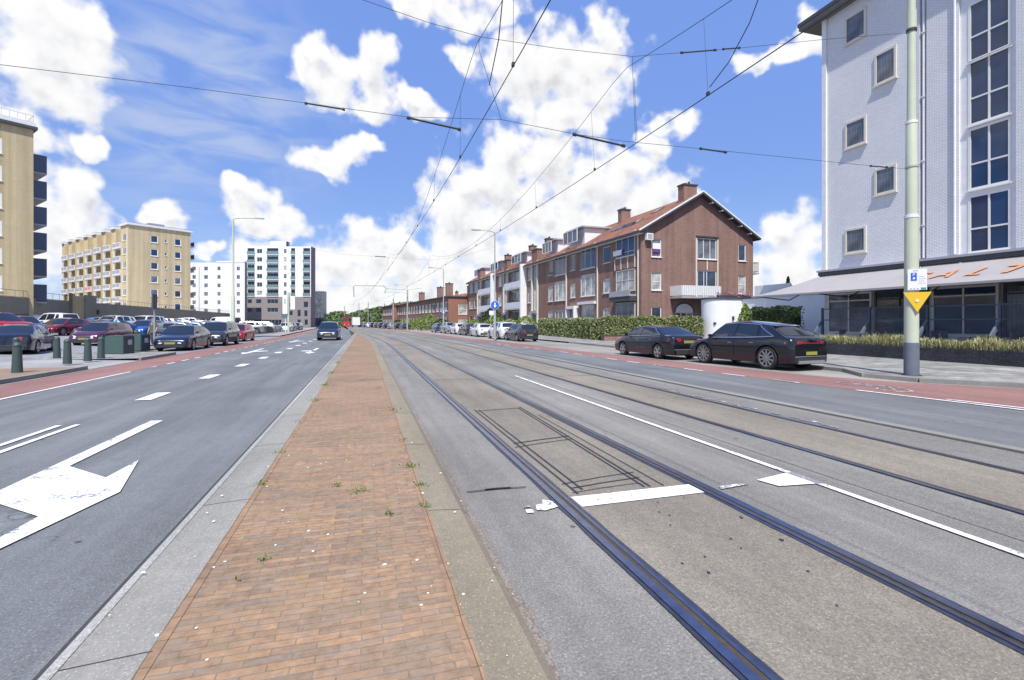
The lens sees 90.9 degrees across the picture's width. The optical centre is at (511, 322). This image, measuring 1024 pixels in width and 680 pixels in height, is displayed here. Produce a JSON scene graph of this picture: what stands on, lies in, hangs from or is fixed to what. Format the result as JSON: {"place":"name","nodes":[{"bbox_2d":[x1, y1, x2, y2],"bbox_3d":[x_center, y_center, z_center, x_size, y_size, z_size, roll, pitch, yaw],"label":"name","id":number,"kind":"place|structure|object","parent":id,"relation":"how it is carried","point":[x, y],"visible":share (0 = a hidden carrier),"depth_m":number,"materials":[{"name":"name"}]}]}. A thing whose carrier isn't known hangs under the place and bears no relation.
{"place":"outdoors","nodes":[
{"label":"outdoors","id":0,"kind":"place"},
{"bbox_2d":[0,367,73,378],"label":"pavement","id":1,"kind":"structure","parent":0,"point":[5,373],"depth_m":15.39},
{"bbox_2d":[11,342,22,372],"bbox_3d":[-14.772,1.048,15.059,0.270,0.905,0.270,0,0,-16],"label":"bollard","id":2,"kind":"object","parent":1,"relation":"on","point":[17,363],"visible":1,"depth_m":14.98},
{"bbox_2d":[0,347,169,368],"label":"pavement","id":3,"kind":"structure","parent":0,"point":[48,361],"depth_m":19.80,"materials":[{"name":"concrete"}]},
{"bbox_2d":[62,339,71,363],"bbox_3d":[-16.062,1.048,18.224,0.270,0.905,0.270,0,0,-16],"label":"bollard","id":4,"kind":"object","parent":3,"relation":"on","point":[67,354],"visible":1,"depth_m":18.14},
{"bbox_2d":[105,335,134,353],"bbox_3d":[-18.767,1.061,24.151,0.847,0.868,0.952,0,0,-10],"label":"waste container","id":5,"kind":"object","parent":3,"relation":"on","point":[119,344],"visible":0.95,"depth_m":23.75,"materials":[{"name":"green metal"}]},
{"bbox_2d":[125,334,149,350],"bbox_3d":[-19.827,1.059,26.706,0.847,0.868,0.952,0,0,-10],"label":"waste container","id":6,"kind":"object","parent":3,"relation":"on","point":[141,342],"visible":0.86,"depth_m":26.35,"materials":[{"name":"green metal"}]},
{"bbox_2d":[0,336,281,385],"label":"parking lane","id":7,"kind":"structure","parent":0,"point":[187,350],"depth_m":29.61,"materials":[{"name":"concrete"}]},
{"bbox_2d":[153,325,211,350],"bbox_3d":[-19.382,0.860,29.859,2.080,1.465,4.796,0,0,-16],"label":"parked car","id":8,"kind":"object","parent":7,"relation":"on","point":[191,337],"visible":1,"depth_m":28.66,"materials":[{"name":"blue paint"}]},
{"bbox_2d":[202,321,239,345],"bbox_3d":[-20.684,0.746,35.521,2.136,1.693,4.726,0,0,-15],"label":"parked suv","id":9,"kind":"object","parent":7,"relation":"on","point":[224,332],"visible":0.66,"depth_m":34.66,"materials":[{"name":"grey paint"}]},
{"bbox_2d":[236,323,254,341],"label":"parked car","id":10,"kind":"object","parent":7,"relation":"on","point":[247,331],"visible":0.56,"depth_m":42.29,"materials":[{"name":"red paint"}]},
{"bbox_2d":[0,330,286,361],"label":"car park","id":11,"kind":"structure","parent":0,"point":[5,356],"depth_m":25.63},
{"bbox_2d":[0,312,35,324],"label":"parked suv","id":12,"kind":"object","parent":11,"relation":"on","point":[7,318],"visible":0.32,"depth_m":33.35,"materials":[{"name":"red paint"}]},
{"bbox_2d":[0,324,54,353],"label":"dark coupe","id":13,"kind":"object","parent":11,"relation":"on","point":[34,339],"visible":0.87,"depth_m":23.70,"materials":[{"name":"blue paint"}]},
{"bbox_2d":[38,313,78,322],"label":"parked mpv","id":14,"kind":"object","parent":11,"relation":"on","point":[45,317],"visible":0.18,"depth_m":48.62,"materials":[{"name":"white paint"}]},
{"bbox_2d":[42,318,89,335],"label":"parked car","id":15,"kind":"object","parent":11,"relation":"on","point":[62,326],"visible":0.63,"depth_m":41.30,"materials":[{"name":"red paint"}]},
{"bbox_2d":[69,321,132,344],"bbox_3d":[-26.565,0.694,32.759,2.024,1.504,4.246,0,0,-12],"label":"parked car","id":16,"kind":"object","parent":11,"relation":"on","point":[93,331],"visible":0.64,"depth_m":31.75,"materials":[{"name":"purple paint"}]},
{"bbox_2d":[133,320,165,333],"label":"parked car","id":17,"kind":"object","parent":11,"relation":"on","point":[142,327],"visible":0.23,"depth_m":45.26,"materials":[{"name":"blue paint"}]},
{"bbox_2d":[0,328,317,398],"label":"cycle lane","id":18,"kind":"structure","parent":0,"point":[14,389],"depth_m":16.73,"materials":[{"name":"asphalt"}]},
{"bbox_2d":[0,326,350,679],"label":"road","id":19,"kind":"structure","parent":0,"point":[62,580],"depth_m":6.02,"materials":[{"name":"asphalt"}]},
{"bbox_2d":[32,337,350,679],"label":"gutter edge","id":20,"kind":"object","parent":19,"relation":"on","point":[64,647],"visible":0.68,"depth_m":3.18,"materials":[{"name":"concrete"}]},
{"bbox_2d":[38,333,356,679],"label":"median kerb","id":21,"kind":"structure","parent":19,"relation":"on","point":[119,642],"depth_m":3.05,"materials":[{"name":"concrete"}]},
{"bbox_2d":[316,321,340,339],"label":"oncoming suv","id":22,"kind":"object","parent":19,"relation":"on","point":[329,330],"visible":1,"depth_m":44.62,"materials":[{"name":"blue paint"}]},
{"bbox_2d":[0,334,1023,556],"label":"road markings","id":23,"kind":"object","parent":19,"relation":"on","point":[55,493],"visible":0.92,"depth_m":4.79,"materials":[{"name":"paint"}]},
{"bbox_2d":[150,327,318,346],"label":"pavement","id":24,"kind":"structure","parent":0,"point":[279,333],"depth_m":75.01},
{"bbox_2d":[231,217,263,322],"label":"street lamp","id":25,"kind":"object","parent":24,"relation":"on","point":[233,308],"visible":0.92,"depth_m":46.74,"materials":[{"name":"metal"}]},
{"bbox_2d":[283,292,294,331],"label":"direction sign","id":26,"kind":"object","parent":24,"relation":"on","point":[288,302],"visible":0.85,"depth_m":77.34,"materials":[{"name":"white"}]},
{"bbox_2d":[143,335,474,679],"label":"median paving","id":27,"kind":"structure","parent":0,"point":[291,607],"depth_m":3.04,"materials":[{"name":"brick"}]},
{"bbox_2d":[131,336,355,679],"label":"median edging","id":28,"kind":"object","parent":27,"relation":"on","point":[151,657],"visible":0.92,"depth_m":3.01,"materials":[{"name":"brick"}]},
{"bbox_2d":[235,361,431,579],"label":"weeds","id":29,"kind":"object","parent":27,"relation":"on","point":[338,484],"visible":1,"depth_m":4.70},
{"bbox_2d":[357,334,486,679],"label":"median edging","id":30,"kind":"object","parent":27,"relation":"on","point":[472,654],"visible":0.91,"depth_m":3.00,"materials":[{"name":"brick"}]},
{"bbox_2d":[0,0,832,313],"label":"sky","id":31,"kind":"structure","parent":0,"point":[355,183],"materials":[{"name":"blue"}]},
{"bbox_2d":[0,325,985,405],"bbox_3d":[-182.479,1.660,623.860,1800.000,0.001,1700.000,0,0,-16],"label":"ground","id":32,"kind":"structure","parent":0,"point":[351,333],"depth_m":23.16,"materials":[{"name":"soil"}]},
{"bbox_2d":[0,107,46,316],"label":"apartment block","id":33,"kind":"structure","parent":32,"relation":"on","point":[23,189],"depth_m":53.23,"materials":[{"name":"beige brick"}]},
{"bbox_2d":[0,348,175,384],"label":"kerb","id":34,"kind":"structure","parent":32,"relation":"on","point":[34,376],"depth_m":15.39,"materials":[{"name":"concrete"}]},
{"bbox_2d":[0,288,229,320],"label":"podium wall","id":35,"kind":"structure","parent":32,"relation":"on","point":[85,307],"depth_m":63.02,"materials":[{"name":"grey concrete"}]},
{"bbox_2d":[60,222,193,309],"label":"apartment block","id":36,"kind":"structure","parent":32,"relation":"on","point":[136,263],"depth_m":109.14,"materials":[{"name":"yellow brick"}]},
{"bbox_2d":[191,261,246,320],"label":"apartment tower","id":37,"kind":"structure","parent":32,"relation":"on","point":[211,288],"depth_m":167.01,"materials":[{"name":"paint"}]},
{"bbox_2d":[245,241,314,326],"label":"apartment tower","id":38,"kind":"structure","parent":32,"relation":"on","point":[276,271],"depth_m":178.09,"materials":[{"name":"white concrete"}]},
{"bbox_2d":[315,291,326,325],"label":"glass building","id":39,"kind":"structure","parent":32,"relation":"on","point":[320,306],"depth_m":197.72,"materials":[{"name":"grey"}]},
{"bbox_2d":[381,303,403,322],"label":"terraced house","id":40,"kind":"structure","parent":32,"relation":"on","point":[387,314],"depth_m":169.62,"materials":[{"name":"brick"}]},
{"bbox_2d":[396,292,424,327],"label":"terraced house","id":41,"kind":"structure","parent":32,"relation":"on","point":[412,311],"depth_m":144.48,"materials":[{"name":"brick"}]},
{"bbox_2d":[416,282,467,326],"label":"terraced house","id":42,"kind":"structure","parent":32,"relation":"on","point":[456,307],"depth_m":109.97,"materials":[{"name":"brick"}]},
{"bbox_2d":[538,335,601,341],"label":"pavement","id":43,"kind":"structure","parent":0,"point":[554,338],"depth_m":44.11,"materials":[{"name":"concrete"}]},
{"bbox_2d":[466,253,515,323],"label":"apartment house","id":44,"kind":"structure","parent":43,"relation":"on","point":[480,292],"depth_m":95.10,"materials":[{"name":"paint"}]},
{"bbox_2d":[500,236,553,326],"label":"apartment house","id":45,"kind":"structure","parent":43,"relation":"on","point":[521,287],"depth_m":74.51,"materials":[{"name":"paint"}]},
{"bbox_2d":[537,317,600,339],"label":"hedge","id":46,"kind":"object","parent":43,"relation":"on","point":[583,327],"visible":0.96,"depth_m":48.51,"materials":[{"name":"green plant"}]},
{"bbox_2d":[534,181,761,318],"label":"apartment house","id":47,"kind":"structure","parent":43,"relation":"on","point":[686,251],"depth_m":48.81,"materials":[{"name":"brick"}]},
{"bbox_2d":[554,280,565,301],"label":"window","id":48,"kind":"structure","parent":47,"relation":"in","point":[560,287],"depth_m":62.85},
{"bbox_2d":[580,248,594,270],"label":"window","id":49,"kind":"structure","parent":47,"relation":"in","point":[587,256],"depth_m":55.82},
{"bbox_2d":[581,273,594,296],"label":"window","id":50,"kind":"structure","parent":47,"relation":"in","point":[587,281],"depth_m":55.82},
{"bbox_2d":[616,302,634,316],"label":"window","id":51,"kind":"structure","parent":47,"relation":"in","point":[627,309],"depth_m":48.38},
{"bbox_2d":[616,236,635,258],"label":"window","id":52,"kind":"structure","parent":47,"relation":"in","point":[627,245],"depth_m":48.22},
{"bbox_2d":[616,268,635,290],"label":"window","id":53,"kind":"structure","parent":47,"relation":"in","point":[625,279],"depth_m":48.38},
{"bbox_2d":[697,270,715,296],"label":"window","id":54,"kind":"structure","parent":47,"relation":"in","point":[704,278],"depth_m":48.38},
{"bbox_2d":[697,238,716,260],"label":"window","id":55,"kind":"structure","parent":47,"relation":"in","point":[706,248],"depth_m":48.42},
{"bbox_2d":[345,326,1023,679],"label":"track bed","id":56,"kind":"object","parent":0,"point":[764,595],"visible":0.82,"depth_m":3.14,"materials":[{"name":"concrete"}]},
{"bbox_2d":[467,407,837,605],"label":"tar seams","id":57,"kind":"object","parent":56,"relation":"on","point":[561,472],"visible":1,"depth_m":5.71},
{"bbox_2d":[355,328,1023,653],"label":"tram rail","id":58,"kind":"object","parent":56,"relation":"on","point":[998,632],"visible":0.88,"depth_m":3.50,"materials":[{"name":"metal"}]},
{"bbox_2d":[346,326,1023,679],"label":"tram road","id":59,"kind":"structure","parent":0,"point":[598,612],"depth_m":3.75,"materials":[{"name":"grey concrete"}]},
{"bbox_2d":[358,334,556,679],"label":"median kerb","id":60,"kind":"structure","parent":59,"relation":"on","point":[498,627],"depth_m":3.05,"materials":[{"name":"concrete"}]},
{"bbox_2d":[382,355,562,679],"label":"gutter edge","id":61,"kind":"object","parent":59,"relation":"on","point":[527,614],"visible":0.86,"depth_m":3.18,"materials":[{"name":"concrete"}]},
{"bbox_2d":[349,328,783,679],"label":"tram rail","id":62,"kind":"object","parent":59,"relation":"on","point":[737,658],"visible":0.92,"depth_m":3.17,"materials":[{"name":"metal"}]},
{"bbox_2d":[352,326,1023,540],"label":"tram road","id":63,"kind":"structure","parent":0,"point":[998,519],"depth_m":6.71,"materials":[{"name":"asphalt"}]},
{"bbox_2d":[354,326,1023,509],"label":"track bed","id":64,"kind":"object","parent":63,"relation":"on","point":[1001,486],"visible":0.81,"depth_m":6.74,"materials":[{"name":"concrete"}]},
{"bbox_2d":[376,329,1023,473],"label":"tram rail","id":65,"kind":"object","parent":64,"relation":"on","point":[951,456],"visible":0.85,"depth_m":7.54,"materials":[{"name":"metal"}]},
{"bbox_2d":[359,327,1023,514],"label":"tram rail","id":66,"kind":"object","parent":63,"relation":"on","point":[989,502],"visible":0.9,"depth_m":5.95,"materials":[{"name":"metal"}]},
{"bbox_2d":[367,327,1023,452],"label":"drain strip","id":67,"kind":"object","parent":63,"relation":"on","point":[938,433],"visible":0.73,"depth_m":8.91,"materials":[{"name":"concrete"}]},
{"bbox_2d":[374,328,1023,452],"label":"drain channel","id":68,"kind":"object","parent":63,"relation":"on","point":[803,408],"visible":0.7,"depth_m":8.69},
{"bbox_2d":[360,328,1023,388],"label":"parking bay","id":69,"kind":"object","parent":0,"point":[683,359],"visible":0.56,"depth_m":22.30,"materials":[{"name":"asphalt"}]},
{"bbox_2d":[390,290,407,330],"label":"tram pole","id":70,"kind":"object","parent":69,"relation":"on","point":[407,307],"visible":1,"depth_m":95.17,"materials":[{"name":"metal"}]},
{"bbox_2d":[363,0,850,303],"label":"overhead line","id":71,"kind":"object","parent":70,"relation":"hanging from","point":[708,93],"visible":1,"depth_m":9.90,"materials":[{"name":"grey metal"}]},
{"bbox_2d":[469,323,490,336],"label":"parked car","id":72,"kind":"object","parent":69,"relation":"on","point":[477,329],"visible":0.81,"depth_m":55.17,"materials":[{"name":"white paint"}]},
{"bbox_2d":[471,229,495,339],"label":"street lamp","id":73,"kind":"object","parent":69,"relation":"on","point":[494,281],"visible":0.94,"depth_m":43.88,"materials":[{"name":"metal"}]},
{"bbox_2d":[487,321,514,338],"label":"parked suv","id":74,"kind":"object","parent":69,"relation":"on","point":[501,327],"visible":0.59,"depth_m":46.93,"materials":[{"name":"white paint"}]},
{"bbox_2d":[504,323,537,340],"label":"parked car","id":75,"kind":"object","parent":69,"relation":"on","point":[519,331],"visible":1,"depth_m":41.84,"materials":[{"name":"grey paint"}]},
{"bbox_2d":[615,325,702,358],"bbox_3d":[6.700,0.863,23.580,2.080,1.465,4.796,0,0,-19],"label":"parked car","id":76,"kind":"object","parent":69,"relation":"on","point":[659,341],"visible":0.92,"depth_m":22.21,"materials":[{"name":"black paint"}]},
{"bbox_2d":[689,321,826,368],"bbox_3d":[8.876,0.763,18.742,2.136,1.654,4.834,0,0,-23],"label":"parked suv","id":77,"kind":"object","parent":69,"relation":"on","point":[767,345],"visible":1,"depth_m":17.33,"materials":[{"name":"black paint"}]},
{"bbox_2d":[569,342,1023,387],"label":"kerb","id":78,"kind":"structure","parent":69,"relation":"on","point":[945,381],"depth_m":13.64,"materials":[{"name":"concrete"}]},
{"bbox_2d":[372,327,1023,408],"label":"cycle lane","id":79,"kind":"structure","parent":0,"point":[1008,397],"depth_m":12.96,"materials":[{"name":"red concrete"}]},
{"bbox_2d":[375,331,1023,541],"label":"lane","id":80,"kind":"structure","parent":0,"point":[1001,425],"depth_m":10.07,"materials":[{"name":"asphalt"}]},
{"bbox_2d":[579,341,1023,382],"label":"pavement","id":81,"kind":"structure","parent":0,"point":[934,369],"depth_m":16.29,"materials":[{"name":"concrete"}]},
{"bbox_2d":[598,314,704,340],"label":"hedge","id":82,"kind":"object","parent":81,"relation":"on","point":[613,328],"visible":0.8,"depth_m":41.15,"materials":[{"name":"green plant"}]},
{"bbox_2d":[700,283,824,337],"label":"white annex","id":83,"kind":"object","parent":81,"relation":"on","point":[717,313],"visible":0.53,"depth_m":40.01,"materials":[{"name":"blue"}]},
{"bbox_2d":[748,305,804,326],"bbox_3d":[16.945,0.209,32.726,1.076,2.710,6.230,0,0,1],"label":"hedge","id":84,"kind":"object","parent":81,"relation":"on","point":[791,315],"visible":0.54,"depth_m":31.55,"materials":[{"name":"green plant"}]},
{"bbox_2d":[813,307,867,335],"bbox_3d":[15.601,0.390,24.047,0.610,2.200,2.400,0,0,-16],"label":"glass screen","id":85,"kind":"object","parent":81,"relation":"on","point":[821,323],"visible":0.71,"depth_m":25.07,"materials":[{"name":"grey"}]},
{"bbox_2d":[860,306,924,335],"bbox_3d":[16.289,0.390,21.695,0.610,2.200,2.400,0,0,-16],"label":"glass screen","id":86,"kind":"object","parent":81,"relation":"on","point":[868,324],"visible":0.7,"depth_m":22.74,"materials":[{"name":"grey"}]},
{"bbox_2d":[797,0,1023,343],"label":"white apartment block","id":87,"kind":"structure","parent":81,"relation":"on","point":[970,83],"depth_m":23.25,"materials":[{"name":"paint"}]},
{"bbox_2d":[827,291,871,333],"bbox_3d":[18.073,-0.500,27.067,0.070,2.200,2.550,0,0,-16],"label":"shop window","id":88,"kind":"structure","parent":87,"relation":"in","point":[861,299],"depth_m":27.03,"materials":[{"name":"glass"}]},
{"bbox_2d":[843,6,867,47],"bbox_3d":[18.173,-15.647,26.727,0.130,1.531,1.300,0,0,-16],"label":"window","id":89,"kind":"structure","parent":87,"relation":"in","point":[856,23],"depth_m":26.68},
{"bbox_2d":[843,115,867,151],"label":"window","id":90,"kind":"structure","parent":87,"relation":"in","point":[856,129],"depth_m":26.68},
{"bbox_2d":[843,226,867,255],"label":"window","id":91,"kind":"structure","parent":87,"relation":"in","point":[855,238],"depth_m":26.68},
{"bbox_2d":[872,44,897,88],"bbox_3d":[18.622,-12.778,25.191,0.130,1.667,1.200,0,0,-16],"label":"window","id":92,"kind":"structure","parent":87,"relation":"in","point":[885,62],"depth_m":25.19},
{"bbox_2d":[872,163,897,197],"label":"window","id":93,"kind":"structure","parent":87,"relation":"in","point":[885,179],"depth_m":25.19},
{"bbox_2d":[751,257,1023,300],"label":"awning","id":94,"kind":"object","parent":87,"relation":"attached to","point":[1003,271],"visible":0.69,"depth_m":21.89,"materials":[{"name":"fabric"}]},
{"bbox_2d":[874,288,928,334],"bbox_3d":[18.831,-0.500,24.476,0.070,2.200,2.550,0,0,-16],"label":"shop window","id":95,"kind":"structure","parent":87,"relation":"in","point":[883,298],"depth_m":24.87,"materials":[{"name":"glass"}]},
{"bbox_2d":[931,283,999,335],"bbox_3d":[19.589,-0.500,21.884,0.070,2.200,2.550,0,0,-16],"label":"shop window","id":96,"kind":"structure","parent":87,"relation":"in","point":[980,293],"depth_m":21.81,"materials":[{"name":"glass"}]},
{"bbox_2d":[966,0,1012,65],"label":"window","id":97,"kind":"structure","parent":87,"relation":"in","point":[989,21],"depth_m":21.13,"materials":[{"name":"glass"}]},
{"bbox_2d":[966,44,1012,128],"bbox_3d":[19.956,-9.820,21.111,0.140,2.859,1.620,0,0,-16],"label":"window","id":98,"kind":"structure","parent":87,"relation":"in","point":[989,78],"depth_m":21.08,"materials":[{"name":"glass"}]},
{"bbox_2d":[966,116,1012,192],"bbox_3d":[19.956,-6.981,21.111,0.140,2.727,1.620,0,0,-16],"label":"window","id":99,"kind":"structure","parent":87,"relation":"in","point":[989,144],"depth_m":21.08,"materials":[{"name":"glass"}]},
{"bbox_2d":[968,187,1011,253],"bbox_3d":[19.956,-4.182,21.111,0.140,2.569,1.620,0,0,-16],"label":"window","id":100,"kind":"structure","parent":87,"relation":"in","point":[989,213],"depth_m":21.08,"materials":[{"name":"glass"}]},
{"bbox_2d":[1003,282,1023,337],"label":"shop window","id":101,"kind":"structure","parent":87,"relation":"in","point":[1011,293],"depth_m":20.20,"materials":[{"name":"glass"}]},
{"bbox_2d":[902,0,921,375],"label":"overhead line pole","id":102,"kind":"object","parent":81,"relation":"on","point":[911,355],"visible":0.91,"depth_m":14.14,"materials":[{"name":"metal"}]},
{"bbox_2d":[0,51,904,168],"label":"span wire","id":103,"kind":"object","parent":102,"relation":"attached to","point":[459,128],"visible":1,"depth_m":10.64,"materials":[{"name":"grey"}]},
{"bbox_2d":[349,0,550,308],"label":"overhead line","id":104,"kind":"object","parent":103,"relation":"hanging from","point":[512,64],"visible":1,"depth_m":10.08,"materials":[{"name":"grey metal"}]},
{"bbox_2d":[364,0,900,68],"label":"span wire","id":105,"kind":"object","parent":102,"relation":"attached to","point":[681,52],"visible":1,"depth_m":11.97,"materials":[{"name":"grey"}]},
{"bbox_2d":[903,292,930,311],"bbox_3d":[11.248,-0.560,14.000,0.620,0.560,0.036,0,0,37],"label":"yellow triangle sign","id":106,"kind":"object","parent":102,"relation":"attached to","point":[917,300],"visible":1,"depth_m":13.99,"materials":[{"name":"orange"}]},
{"bbox_2d":[908,269,926,289],"bbox_3d":[11.253,-1.190,14.007,0.420,0.580,0.029,0,0,37],"label":"parking sign","id":107,"kind":"object","parent":102,"relation":"attached to","point":[917,279],"visible":1,"depth_m":14.00,"materials":[{"name":"white"}]},
{"bbox_2d":[827,343,1023,366],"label":"planter","id":108,"kind":"object","parent":81,"relation":"on","point":[1001,358],"depth_m":19.08,"materials":[{"name":"brick"}]},
{"bbox_2d":[815,332,1023,351],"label":"ornamental grass","id":109,"kind":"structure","parent":108,"relation":"in","point":[990,344],"depth_m":19.39,"materials":[{"name":"plant"}]},
{"bbox_2d":[919,304,996,339],"bbox_3d":[16.977,0.390,19.344,0.610,2.200,2.400,0,0,-16],"label":"glass screen","id":110,"kind":"object","parent":81,"relation":"on","point":[925,325],"visible":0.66,"depth_m":20.36,"materials":[{"name":"grey"}]},
{"bbox_2d":[989,303,1023,339],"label":"glass screen","id":111,"kind":"object","parent":81,"relation":"on","point":[998,325],"visible":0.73,"depth_m":18.12,"materials":[{"name":"grey"}]},
{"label":"hill","id":112,"kind":"structure","parent":0,"visible":0},
{"bbox_2d":[327,301,412,324],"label":"woodland","id":113,"kind":"object","parent":112,"relation":"on","point":[375,314],"visible":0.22,"depth_m":290.27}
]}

